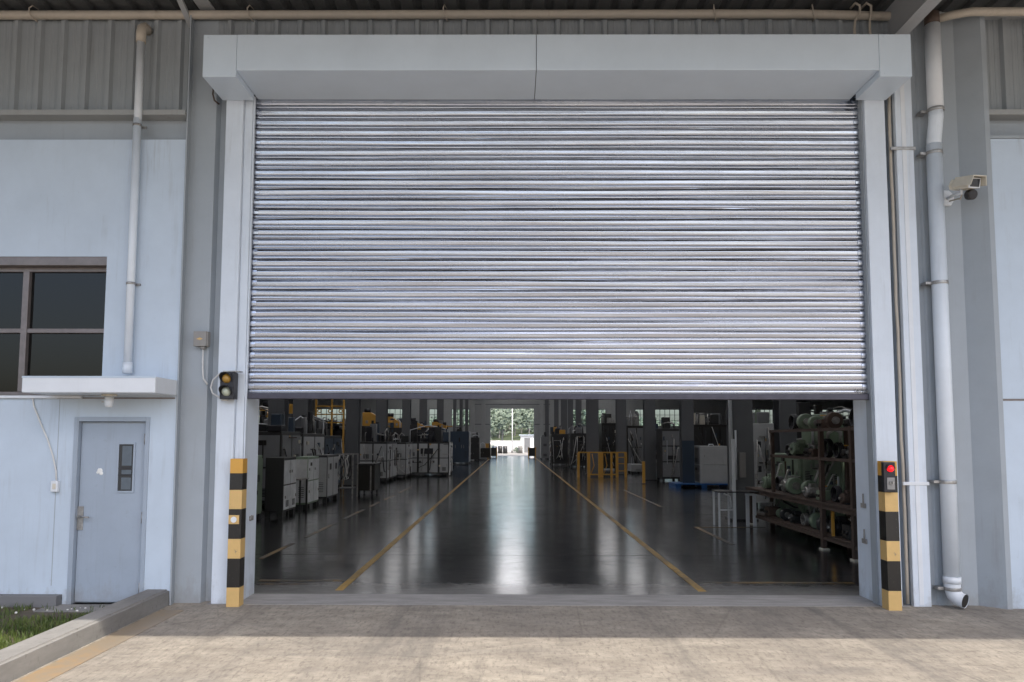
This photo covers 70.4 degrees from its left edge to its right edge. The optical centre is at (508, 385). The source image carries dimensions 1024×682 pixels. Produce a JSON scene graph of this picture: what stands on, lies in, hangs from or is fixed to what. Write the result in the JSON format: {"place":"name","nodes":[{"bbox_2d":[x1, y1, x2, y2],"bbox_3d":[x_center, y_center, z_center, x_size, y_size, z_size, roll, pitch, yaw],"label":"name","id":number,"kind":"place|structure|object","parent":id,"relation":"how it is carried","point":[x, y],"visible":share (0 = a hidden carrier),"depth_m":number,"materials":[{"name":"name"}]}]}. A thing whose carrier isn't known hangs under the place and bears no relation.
{"place":"outdoors","nodes":[
{"label":"outdoors","id":0,"kind":"place"},
{"bbox_2d":[0,602,103,649],"bbox_3d":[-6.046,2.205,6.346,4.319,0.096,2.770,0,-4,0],"label":"grass","id":1,"kind":"structure","parent":0,"point":[43,622],"depth_m":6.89,"materials":[{"name":"green plant"}]},
{"bbox_2d":[0,594,61,606],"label":"plinth","id":2,"kind":"structure","parent":1,"relation":"on","point":[34,600],"depth_m":7.72,"materials":[{"name":"concrete"}]},
{"bbox_2d":[74,452,527,603],"bbox_3d":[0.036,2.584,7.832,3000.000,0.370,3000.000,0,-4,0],"label":"ground","id":3,"kind":"structure","parent":0,"point":[515,454],"depth_m":83.55,"materials":[{"name":"grey concrete"}]},
{"bbox_2d":[33,604,109,611],"bbox_3d":[-4.412,2.369,7.659,1.005,0.055,0.319,0,-4,0],"label":"doorstep","id":4,"kind":"object","parent":3,"relation":"on","point":[65,607],"visible":0.36,"depth_m":7.65,"materials":[{"name":"concrete"}]},
{"bbox_2d":[0,589,168,681],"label":"kerb","id":5,"kind":"structure","parent":3,"relation":"on","point":[24,657],"depth_m":6.21,"materials":[{"name":"concrete"}]},
{"bbox_2d":[0,11,1023,608],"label":"factory building","id":6,"kind":"structure","parent":3,"relation":"on","point":[126,511],"depth_m":8.14,"materials":[{"name":"paint"}]},
{"bbox_2d":[32,398,56,480],"bbox_3d":[-5.075,0.587,7.940,0.331,0.932,0.024,0,-4,1],"label":"wall cable","id":7,"kind":"object","parent":6,"relation":"attached to","point":[46,438],"depth_m":7.93,"materials":[{"name":"white plastic"}]},
{"bbox_2d":[0,257,106,397],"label":"window","id":8,"kind":"structure","parent":6,"relation":"in","point":[52,309],"depth_m":8.19,"materials":[{"name":"black glass"}]},
{"bbox_2d":[50,481,59,491],"bbox_3d":[-4.930,1.090,7.890,0.080,0.120,0.051,0,-4,0],"label":"wall socket","id":9,"kind":"object","parent":6,"relation":"attached to","point":[55,486],"depth_m":7.87,"materials":[{"name":"white paint"}]},
{"bbox_2d":[22,376,176,395],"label":"canopy","id":10,"kind":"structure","parent":6,"relation":"attached to","point":[117,385],"depth_m":7.49,"materials":[{"name":"white paint"}]},
{"bbox_2d":[101,394,116,406],"bbox_3d":[-4.253,0.157,7.731,0.149,0.139,0.150,0,-4,0],"label":"bulkhead lamp","id":11,"kind":"object","parent":10,"relation":"attached to","point":[108,401],"visible":1,"depth_m":7.70,"materials":[{"name":"beige plastic"}]},
{"bbox_2d":[66,417,149,603],"bbox_3d":[-4.346,1.355,7.972,0.829,2.024,0.184,0,-4,0],"label":"door","id":12,"kind":"structure","parent":6,"relation":"in","point":[109,488],"depth_m":7.93,"materials":[{"name":"paint"}]},
{"bbox_2d":[122,22,152,373],"bbox_3d":[-4.159,-2.146,8.128,0.150,4.035,0.211,0,-4,0],"label":"downpipe","id":13,"kind":"object","parent":6,"relation":"attached to","point":[144,29],"visible":1,"depth_m":8.04,"materials":[{"name":"plastic"}]},
{"bbox_2d":[193,331,210,349],"bbox_3d":[-3.415,-0.507,8.085,0.155,0.197,0.092,0,-4,0],"label":"junction box","id":14,"kind":"object","parent":6,"relation":"attached to","point":[201,339],"visible":1,"depth_m":8.04,"materials":[{"name":"grey plastic"}]},
{"bbox_2d":[0,0,1023,33],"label":"canopy roof","id":15,"kind":"structure","parent":6,"relation":"attached to","point":[908,16],"depth_m":8.30,"materials":[{"name":"paint"}]},
{"bbox_2d":[0,4,1023,21],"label":"wall pipe","id":16,"kind":"object","parent":15,"relation":"attached to","point":[446,14],"depth_m":8.27,"materials":[{"name":"grey metal"}]},
{"bbox_2d":[850,2,860,33],"bbox_3d":[3.934,-4.133,8.221,0.066,0.440,0.135,3,-5,-34],"label":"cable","id":17,"kind":"object","parent":15,"relation":"hanging from","point":[856,18],"visible":0.86,"depth_m":8.19,"materials":[{"name":"grey rubber"}]},
{"bbox_2d":[861,2,871,33],"bbox_3d":[4.066,-4.132,8.225,0.064,0.440,0.134,4,-6,-41],"label":"drop hose","id":18,"kind":"object","parent":15,"relation":"hanging from","point":[870,15],"visible":0.82,"depth_m":8.19,"materials":[{"name":"grey rubber"}]},
{"bbox_2d":[202,34,911,605],"bbox_3d":[0.508,-0.681,7.874,7.545,6.112,0.724,0,-4,0],"label":"roller shutter","id":19,"kind":"object","parent":6,"relation":"attached to","point":[616,216],"visible":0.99,"depth_m":8.21,"materials":[{"name":"metal"}]},
{"bbox_2d":[219,371,242,399],"bbox_3d":[-3.041,-0.012,7.924,0.200,0.311,0.222,0,-4,0],"label":"traffic light","id":20,"kind":"object","parent":19,"relation":"attached to","point":[228,388],"visible":0.98,"depth_m":7.89,"materials":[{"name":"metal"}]},
{"bbox_2d":[887,96,909,603],"bbox_3d":[4.341,-0.482,8.080,0.047,5.701,0.036,0,-4,0],"label":"conduit","id":21,"kind":"object","parent":6,"relation":"attached to","point":[898,356],"visible":0.97,"depth_m":8.06,"materials":[{"name":"grey metal"}]},
{"bbox_2d":[890,78,931,606],"bbox_3d":[4.447,-0.661,8.059,0.282,6.105,0.076,0,-4,0],"label":"cable duct","id":22,"kind":"object","parent":6,"relation":"attached to","point":[916,483],"visible":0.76,"depth_m":8.02,"materials":[{"name":"metal"}]},
{"bbox_2d":[916,10,968,607],"bbox_3d":[4.751,-0.928,8.011,0.320,6.592,0.189,-4,-6,43],"label":"downpipe","id":23,"kind":"object","parent":6,"relation":"attached to","point":[947,480],"visible":0.99,"depth_m":7.94,"materials":[{"name":"white paint"}]},
{"bbox_2d":[944,175,986,205],"bbox_3d":[4.934,-2.128,7.910,0.211,0.274,0.587,0,-4,-4],"label":"security camera","id":24,"kind":"object","parent":6,"relation":"attached to","point":[969,184],"visible":0.92,"depth_m":7.78,"materials":[{"name":"beige plastic"}]},
{"bbox_2d":[519,435,533,451],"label":"site hut","id":25,"kind":"object","parent":3,"relation":"on","point":[526,441],"visible":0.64,"depth_m":99.68,"materials":[{"name":"paint"}]},
{"bbox_2d":[362,409,393,425],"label":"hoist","id":26,"kind":"object","parent":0,"point":[368,417],"visible":0.59,"depth_m":41.17,"materials":[{"name":"yellow paint"}]},
{"bbox_2d":[490,441,519,451],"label":"perimeter wall","id":27,"kind":"structure","parent":0,"point":[507,443],"depth_m":104.67,"materials":[{"name":"white paint"}]},
{"bbox_2d":[11,601,1023,681],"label":"driveway","id":28,"kind":"structure","parent":0,"point":[204,641],"depth_m":6.32,"materials":[{"name":"concrete"}]},
{"bbox_2d":[15,610,183,681],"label":"kerb marking","id":29,"kind":"object","parent":28,"relation":"on","point":[64,664],"visible":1,"depth_m":6.15,"materials":[{"name":"beige paint"}]},
{"bbox_2d":[226,458,246,606],"bbox_3d":[-2.938,1.580,7.846,0.137,1.582,0.154,0,-4,0],"label":"bollard","id":30,"kind":"object","parent":28,"relation":"on","point":[236,535],"visible":1,"depth_m":7.80,"materials":[{"name":"metal"}]},
{"bbox_2d":[208,594,910,606],"bbox_3d":[0.538,2.387,8.095,7.600,0.004,0.540,0,-4,0],"label":"threshold","id":31,"kind":"object","parent":28,"relation":"on","point":[567,600],"visible":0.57,"depth_m":8.07,"materials":[{"name":"concrete"}]},
{"bbox_2d":[877,461,901,610],"bbox_3d":[4.060,1.589,7.704,0.172,1.572,0.240,0,-4,0],"label":"bollard","id":32,"kind":"object","parent":28,"relation":"on","point":[889,538],"visible":1,"depth_m":7.68,"materials":[{"name":"black metal"}]},
{"bbox_2d":[491,422,574,440],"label":"hill","id":33,"kind":"structure","parent":0,"point":[508,437],"depth_m":132.34,"materials":[{"name":"green plant"}]},
{"bbox_2d":[337,409,678,440],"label":"woodland","id":34,"kind":"object","parent":33,"relation":"on","point":[501,419],"depth_m":123.58,"materials":[{"name":"green plant"}]},
{"bbox_2d":[259,409,847,423],"label":"sky","id":35,"kind":"structure","parent":0,"point":[660,413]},
{"bbox_2d":[254,456,859,595],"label":"hall floor","id":36,"kind":"structure","parent":0,"point":[505,525],"depth_m":12.62,"materials":[{"name":"concrete"}]},
{"bbox_2d":[256,455,262,518],"bbox_3d":[-5.861,2.234,15.864,0.720,1.423,0.890,0,-4,0],"label":"tool cabinet","id":37,"kind":"object","parent":36,"relation":"on","point":[259,485],"visible":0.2,"depth_m":16.11,"materials":[{"name":"metal"}]},
{"bbox_2d":[258,543,294,558],"bbox_3d":[-3.704,2.642,11.657,0.080,0.004,1.600,0,-4,0],"label":"bay marking","id":38,"kind":"object","parent":36,"relation":"on","point":[275,551],"visible":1,"depth_m":11.53,"materials":[{"name":"paint"}]},
{"bbox_2d":[264,457,296,517],"bbox_3d":[-5.305,2.347,16.976,0.460,1.363,0.950,0,-4,0],"label":"tool cabinet","id":39,"kind":"object","parent":36,"relation":"on","point":[280,486],"visible":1,"depth_m":16.53,"materials":[{"name":"metal"}]},
{"bbox_2d":[258,406,302,502],"bbox_3d":[-6.811,1.880,19.675,2.180,2.683,1.750,0,-4,0],"label":"press machine","id":40,"kind":"object","parent":36,"relation":"on","point":[275,439],"visible":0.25,"depth_m":18.89,"materials":[{"name":"metal"}]},
{"bbox_2d":[257,583,309,584],"bbox_3d":[-2.782,2.447,8.969,0.650,0.004,0.060,0,-4,0],"label":"bay marking","id":41,"kind":"object","parent":36,"relation":"on","point":[286,583],"visible":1,"depth_m":8.98,"materials":[{"name":"paint"}]},
{"bbox_2d":[264,414,323,455],"bbox_3d":[-6.846,2.078,22.308,2.082,2.673,2.470,0,-4,0],"label":"press machine","id":42,"kind":"object","parent":36,"relation":"on","point":[312,443],"visible":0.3,"depth_m":22.24,"materials":[{"name":"metal"}]},
{"bbox_2d":[286,478,308,512],"bbox_3d":[-5.221,2.695,17.953,0.380,0.813,0.650,0,-4,0],"label":"steel stand","id":43,"kind":"object","parent":36,"relation":"on","point":[306,496],"visible":0.52,"depth_m":17.90,"materials":[{"name":"grey metal"}]},
{"bbox_2d":[259,579,344,580],"bbox_3d":[-2.616,2.464,9.198,1.080,0.004,0.080,0,-4,0],"label":"bay marking","id":44,"kind":"object","parent":36,"relation":"on","point":[296,580],"visible":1,"depth_m":9.18,"materials":[{"name":"paint"}]},
{"bbox_2d":[295,456,318,509],"bbox_3d":[-5.245,2.507,18.949,0.360,1.333,1.090,0,-4,0],"label":"tool cabinet","id":45,"kind":"object","parent":36,"relation":"on","point":[307,466],"visible":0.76,"depth_m":18.50,"materials":[{"name":"metal"}]},
{"bbox_2d":[292,412,342,487],"bbox_3d":[-7.008,2.267,25.303,2.129,2.732,2.470,0,-4,0],"label":"press machine","id":46,"kind":"object","parent":36,"relation":"on","point":[332,444],"visible":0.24,"depth_m":25.07,"materials":[{"name":"metal"}]},
{"bbox_2d":[314,417,329,435],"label":"press machine","id":47,"kind":"object","parent":36,"relation":"on","point":[318,427],"visible":0.05,"depth_m":33.02,"materials":[{"name":"metal"}]},
{"bbox_2d":[315,454,338,502],"bbox_3d":[-5.250,2.658,21.019,0.390,1.333,1.340,0,-4,0],"label":"tool cabinet","id":48,"kind":"object","parent":36,"relation":"on","point":[328,475],"visible":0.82,"depth_m":20.51,"materials":[{"name":"metal"}]},
{"bbox_2d":[315,400,345,472],"bbox_3d":[-8.712,2.543,35.762,1.435,3.703,0.985,0,-4,0],"label":"gantry frame","id":49,"kind":"object","parent":36,"relation":"on","point":[332,418],"visible":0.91,"depth_m":35.40,"materials":[{"name":"yellow paint"}]},
{"bbox_2d":[327,418,345,467],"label":"press machine","id":50,"kind":"object","parent":36,"relation":"on","point":[337,430],"visible":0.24,"depth_m":35.98,"materials":[{"name":"metal"}]},
{"bbox_2d":[338,453,358,498],"bbox_3d":[-4.930,2.737,22.153,0.510,1.343,0.903,0,-4,0],"label":"hose stand","id":51,"kind":"object","parent":36,"relation":"on","point":[341,473],"visible":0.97,"depth_m":21.91,"materials":[{"name":"metal"}]},
{"bbox_2d":[356,456,382,494],"bbox_3d":[-4.512,2.911,23.674,0.722,1.218,1.060,0,-4,0],"label":"tool trolley","id":52,"kind":"object","parent":36,"relation":"on","point":[368,476],"visible":0.94,"depth_m":23.18,"materials":[{"name":"black metal"}]},
{"bbox_2d":[360,422,396,482],"bbox_3d":[-5.543,2.792,31.116,1.235,2.540,2.783,0,-4,0],"label":"press machine","id":53,"kind":"object","parent":36,"relation":"on","point":[375,445],"visible":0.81,"depth_m":30.01,"materials":[{"name":"metal"}]},
{"bbox_2d":[389,418,401,441],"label":"press machine","id":54,"kind":"object","parent":36,"relation":"on","point":[393,430],"visible":0.24,"depth_m":45.94,"materials":[{"name":"metal"}]},
{"bbox_2d":[388,413,401,427],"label":"hoist","id":55,"kind":"object","parent":54,"relation":"on","point":[397,424],"visible":0.68,"depth_m":46.15,"materials":[{"name":"yellow paint"}]},
{"bbox_2d":[390,432,412,478],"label":"press machine","id":56,"kind":"object","parent":36,"relation":"on","point":[404,455],"visible":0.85,"depth_m":32.92,"materials":[{"name":"metal"}]},
{"bbox_2d":[336,459,488,589],"bbox_3d":[-1.841,4.806,41.144,0.095,0.004,65.250,0,-4,0],"label":"aisle marking","id":57,"kind":"object","parent":36,"relation":"on","point":[352,578],"visible":1,"depth_m":12.09,"materials":[{"name":"yellow paint"}]},
{"bbox_2d":[411,421,427,441],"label":"press machine","id":58,"kind":"object","parent":36,"relation":"on","point":[423,429],"visible":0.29,"depth_m":49.97,"materials":[{"name":"metal"}]},
{"bbox_2d":[407,425,452,475],"bbox_3d":[-3.841,3.184,36.143,2.084,2.500,2.282,0,-4,0],"label":"press machine","id":59,"kind":"object","parent":36,"relation":"on","point":[433,452],"visible":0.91,"depth_m":35.17,"materials":[{"name":"metal"}]},
{"bbox_2d":[450,427,470,463],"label":"press machine","id":60,"kind":"object","parent":36,"relation":"on","point":[460,438],"visible":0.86,"depth_m":51.85,"materials":[{"name":"metal"}]},
{"bbox_2d":[277,554,664,555],"bbox_3d":[5.054,2.630,11.217,72.000,0.001,0.010,0,-4,0],"label":"floor joint","id":61,"kind":"object","parent":36,"relation":"on","point":[323,554],"visible":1,"depth_m":11.26,"materials":[{"name":"black"}]},
{"bbox_2d":[471,432,480,460],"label":"press machine","id":62,"kind":"object","parent":36,"relation":"on","point":[475,446],"visible":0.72,"depth_m":59.81,"materials":[{"name":"metal"}]},
{"bbox_2d":[481,443,490,458],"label":"press machine","id":63,"kind":"object","parent":36,"relation":"on","point":[486,452],"visible":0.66,"depth_m":65.74,"materials":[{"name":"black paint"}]},
{"bbox_2d":[540,432,548,459],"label":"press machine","id":64,"kind":"object","parent":36,"relation":"on","point":[544,445],"visible":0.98,"depth_m":63.76,"materials":[{"name":"metal"}]},
{"bbox_2d":[549,426,567,464],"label":"press machine","id":65,"kind":"object","parent":36,"relation":"on","point":[558,445],"visible":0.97,"depth_m":49.80,"materials":[{"name":"metal"}]},
{"bbox_2d":[567,423,585,467],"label":"press machine","id":66,"kind":"object","parent":36,"relation":"on","point":[576,441],"visible":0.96,"depth_m":45.82,"materials":[{"name":"metal"}]},
{"bbox_2d":[577,452,626,476],"bbox_3d":[4.447,3.725,34.398,2.359,1.202,0.100,0,-4,0],"label":"safety railing","id":67,"kind":"object","parent":36,"relation":"on","point":[600,466],"visible":1,"depth_m":34.35,"materials":[{"name":"yellow metal"}]},
{"bbox_2d":[599,413,615,470],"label":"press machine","id":68,"kind":"object","parent":36,"relation":"on","point":[607,433],"visible":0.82,"depth_m":41.85,"materials":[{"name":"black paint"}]},
{"bbox_2d":[534,457,705,590],"bbox_3d":[2.464,4.814,41.121,0.095,0.004,65.250,0,-4,0],"label":"aisle marking","id":69,"kind":"object","parent":36,"relation":"on","point":[692,583],"visible":1,"depth_m":12.04,"materials":[{"name":"yellow paint"}]},
{"bbox_2d":[626,411,642,468],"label":"press machine","id":70,"kind":"object","parent":36,"relation":"on","point":[634,435],"visible":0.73,"depth_m":40.84,"materials":[{"name":"black paint"}]},
{"bbox_2d":[656,417,679,481],"bbox_3d":[6.934,2.719,31.373,0.784,2.776,1.410,0,-4,0],"label":"electric cabinet","id":71,"kind":"object","parent":36,"relation":"on","point":[667,451],"visible":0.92,"depth_m":30.86,"materials":[{"name":"metal"}]},
{"bbox_2d":[668,482,727,487],"bbox_3d":[7.247,3.731,27.364,2.164,0.173,1.200,0,-4,0],"label":"pallet","id":72,"kind":"object","parent":36,"relation":"on","point":[679,484],"visible":0.78,"depth_m":26.80,"materials":[{"name":"blue plastic"}]},
{"bbox_2d":[694,444,727,482],"bbox_3d":[7.646,2.919,27.427,1.112,1.454,1.090,0,-4,0],"label":"electric cabinet","id":73,"kind":"object","parent":72,"relation":"on","point":[710,464],"visible":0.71,"depth_m":26.92,"materials":[{"name":"metal"}]},
{"bbox_2d":[694,413,726,445],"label":"press machine","id":74,"kind":"object","parent":36,"relation":"on","point":[712,430],"visible":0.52,"depth_m":33.88,"materials":[{"name":"black paint"}]},
{"bbox_2d":[695,527,734,544],"bbox_3d":[3.846,2.801,13.612,0.080,0.004,2.400,0,-4,0],"label":"bay marking","id":75,"kind":"object","parent":36,"relation":"on","point":[715,536],"visible":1,"depth_m":13.43,"materials":[{"name":"paint"}]},
{"bbox_2d":[712,439,758,526],"bbox_3d":[4.739,2.015,15.169,0.841,1.803,0.500,0,-4,0],"label":"steel stand","id":76,"kind":"object","parent":36,"relation":"on","point":[733,491],"visible":1,"depth_m":14.94,"materials":[{"name":"white paint"}]},
{"bbox_2d":[745,493,756,525],"bbox_3d":[5.103,2.591,15.216,0.236,0.663,0.080,0,-4,0],"label":"trestle","id":77,"kind":"object","parent":36,"relation":"on","point":[747,495],"visible":0.95,"depth_m":15.19,"materials":[{"name":"white paint"}]},
{"bbox_2d":[753,408,773,506],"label":"boring machine","id":78,"kind":"object","parent":36,"relation":"on","point":[762,426],"visible":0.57,"depth_m":19.37,"materials":[{"name":"metal"}]},
{"bbox_2d":[698,582,852,582],"bbox_3d":[3.364,2.471,9.122,1.960,0.004,0.070,0,-4,0],"label":"bay marking","id":79,"kind":"object","parent":36,"relation":"on","point":[775,582],"visible":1,"depth_m":9.11,"materials":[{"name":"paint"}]},
{"bbox_2d":[773,432,811,512],"bbox_3d":[6.345,1.849,15.088,1.461,2.130,1.570,0,-4,0],"label":"milling machine","id":80,"kind":"object","parent":36,"relation":"on","point":[785,468],"visible":0.19,"depth_m":14.82,"materials":[{"name":"metal"}]},
{"bbox_2d":[745,426,857,561],"bbox_3d":[5.405,1.760,13.029,0.560,2.004,5.500,0,-4,0],"label":"angle iron rack","id":81,"kind":"object","parent":36,"relation":"on","point":[822,503],"visible":0.62,"depth_m":11.95,"materials":[{"name":"metal"}]},
{"bbox_2d":[760,474,775,488],"bbox_3d":[5.384,1.975,15.011,0.344,0.314,0.251,0,-4,0],"label":"motor","id":82,"kind":"object","parent":81,"relation":"on","point":[765,482],"visible":0.64,"depth_m":14.93,"materials":[{"name":"metal"}]},
{"bbox_2d":[764,502,777,515],"bbox_3d":[5.394,2.525,14.897,0.238,0.281,0.233,0,-4,0],"label":"valve block","id":83,"kind":"object","parent":81,"relation":"on","point":[771,510],"depth_m":14.78,"materials":[{"name":"metal"}]},
{"bbox_2d":[775,476,783,490],"bbox_3d":[5.466,1.961,14.605,0.093,0.298,0.298,0,-4,0],"label":"hose coil","id":84,"kind":"object","parent":81,"relation":"on","point":[778,479],"visible":0.77,"depth_m":14.67,"materials":[{"name":"rubber"}]},
{"bbox_2d":[780,508,792,520],"bbox_3d":[5.375,2.484,14.007,0.233,0.233,0.136,0,-4,0],"label":"gear casting","id":85,"kind":"object","parent":81,"relation":"on","point":[785,513],"visible":0.83,"depth_m":13.97,"materials":[{"name":"metal"}]},
{"bbox_2d":[779,476,795,492],"bbox_3d":[5.430,1.902,14.057,0.352,0.321,0.257,0,-4,0],"label":"motor","id":86,"kind":"object","parent":81,"relation":"on","point":[782,485],"visible":0.31,"depth_m":14.02,"materials":[{"name":"metal"}]},
{"bbox_2d":[788,414,797,428],"bbox_3d":[5.436,0.692,13.815,0.093,0.313,0.312,0,-4,0],"label":"hose coil","id":87,"kind":"object","parent":81,"relation":"on","point":[792,417],"visible":0.88,"depth_m":13.83,"materials":[{"name":"rubber"}]},
{"bbox_2d":[785,477,802,493],"bbox_3d":[5.383,1.873,13.616,0.314,0.314,0.182,0,-4,0],"label":"gear casting","id":88,"kind":"object","parent":81,"relation":"on","point":[792,485],"visible":0.9,"depth_m":13.57,"materials":[{"name":"metal"}]},
{"bbox_2d":[788,511,801,522],"bbox_3d":[5.379,2.461,13.618,0.242,0.221,0.177,0,-4,0],"label":"motor","id":89,"kind":"object","parent":81,"relation":"on","point":[794,517],"visible":0.95,"depth_m":13.57,"materials":[{"name":"metal"}]},
{"bbox_2d":[788,440,808,455],"bbox_3d":[5.344,1.142,13.399,0.330,0.301,0.241,0,-4,0],"label":"motor","id":90,"kind":"object","parent":81,"relation":"on","point":[797,447],"visible":0.89,"depth_m":13.32,"materials":[{"name":"metal"}]},
{"bbox_2d":[796,414,811,428],"bbox_3d":[5.436,0.654,13.253,0.293,0.293,0.170,0,-4,0],"label":"gear casting","id":91,"kind":"object","parent":81,"relation":"on","point":[802,421],"visible":0.64,"depth_m":13.21,"materials":[{"name":"metal"}]},
{"bbox_2d":[800,513,808,525],"bbox_3d":[5.427,2.436,13.252,0.093,0.232,0.231,0,-4,0],"label":"hose coil","id":92,"kind":"object","parent":81,"relation":"on","point":[804,518],"visible":0.98,"depth_m":13.20,"materials":[{"name":"metal"}]},
{"bbox_2d":[802,483,818,497],"bbox_3d":[5.338,1.850,12.839,0.270,0.247,0.198,0,-4,0],"label":"motor","id":93,"kind":"object","parent":81,"relation":"on","point":[809,490],"visible":0.9,"depth_m":12.78,"materials":[{"name":"metal"}]},
{"bbox_2d":[807,445,817,456],"bbox_3d":[5.330,1.134,12.654,0.182,0.208,0.171,0,-4,0],"label":"valve block","id":94,"kind":"object","parent":81,"relation":"on","point":[813,452],"depth_m":12.57,"materials":[{"name":"metal"}]},
{"bbox_2d":[808,416,820,428],"bbox_3d":[5.438,0.651,12.837,0.239,0.239,0.139,0,-4,0],"label":"gear casting","id":95,"kind":"object","parent":81,"relation":"on","point":[812,421],"visible":0.6,"depth_m":12.80,"materials":[{"name":"metal"}]},
{"bbox_2d":[809,512,826,528],"bbox_3d":[5.432,2.359,12.694,0.290,0.290,0.169,0,-4,0],"label":"gear casting","id":96,"kind":"object","parent":81,"relation":"on","point":[814,517],"visible":0.52,"depth_m":12.65,"materials":[{"name":"metal"}]},
{"bbox_2d":[816,415,827,427],"bbox_3d":[5.415,0.620,12.459,0.210,0.246,0.203,0,-4,0],"label":"valve block","id":97,"kind":"object","parent":81,"relation":"on","point":[820,423],"depth_m":12.40,"materials":[{"name":"metal"}]},
{"bbox_2d":[815,486,830,499],"bbox_3d":[5.334,1.815,12.317,0.206,0.240,0.198,0,-4,0],"label":"valve block","id":98,"kind":"object","parent":81,"relation":"on","point":[828,494],"depth_m":12.22,"materials":[{"name":"metal"}]},
{"bbox_2d":[824,438,832,457],"bbox_3d":[5.369,1.046,12.200,0.093,0.331,0.330,0,-4,0],"label":"hose coil","id":99,"kind":"object","parent":81,"relation":"on","point":[829,454],"visible":0.79,"depth_m":12.10,"materials":[{"name":"rubber"}]},
{"bbox_2d":[824,412,842,427],"bbox_3d":[5.385,0.568,11.982,0.278,0.278,0.162,0,-4,0],"label":"gear casting","id":100,"kind":"object","parent":81,"relation":"on","point":[833,419],"visible":0.91,"depth_m":11.94,"materials":[{"name":"metal"}]},
{"bbox_2d":[831,485,842,501],"bbox_3d":[5.408,1.777,11.944,0.093,0.276,0.275,0,-4,0],"label":"hose coil","id":101,"kind":"object","parent":81,"relation":"on","point":[834,496],"visible":0.89,"depth_m":11.92,"materials":[{"name":"rubber"}]},
{"bbox_2d":[827,516,849,535],"bbox_3d":[5.392,2.290,11.876,0.338,0.308,0.247,0,-4,0],"label":"motor","id":102,"kind":"object","parent":81,"relation":"on","point":[840,521],"visible":0.59,"depth_m":11.81,"materials":[{"name":"metal"}]},
{"bbox_2d":[832,442,844,457],"bbox_3d":[5.393,1.051,11.842,0.093,0.268,0.268,0,-4,0],"label":"hose coil","id":103,"kind":"object","parent":81,"relation":"on","point":[836,446],"visible":0.84,"depth_m":11.85,"materials":[{"name":"rubber"}]},
{"bbox_2d":[838,490,849,504],"bbox_3d":[5.352,1.761,11.482,0.247,0.225,0.180,0,-4,0],"label":"motor","id":104,"kind":"object","parent":81,"relation":"on","point":[844,498],"visible":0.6,"depth_m":11.43,"materials":[{"name":"metal"}]},
{"bbox_2d":[841,518,851,539],"bbox_3d":[5.411,2.248,11.406,0.269,0.323,0.269,0,-4,0],"label":"valve block","id":105,"kind":"object","parent":81,"relation":"on","point":[846,531],"depth_m":11.38,"materials":[{"name":"metal"}]},
{"bbox_2d":[803,408,850,520],"bbox_3d":[6.375,1.583,13.303,1.584,2.398,1.770,0,-4,0],"label":"milling machine","id":106,"kind":"object","parent":36,"relation":"on","point":[835,473],"visible":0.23,"depth_m":13.33,"materials":[{"name":"metal"}]},
{"bbox_2d":[628,464,641,473],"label":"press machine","id":107,"kind":"object","parent":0,"point":[633,468],"visible":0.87,"depth_m":37.65,"materials":[{"name":"metal"}]},
{"bbox_2d":[772,402,850,438],"bbox_3d":[11.577,2.264,27.829,3.304,3.184,2.044,0,-4,0],"label":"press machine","id":108,"kind":"object","parent":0,"point":[802,407],"visible":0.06,"depth_m":26.98,"materials":[{"name":"metal"}]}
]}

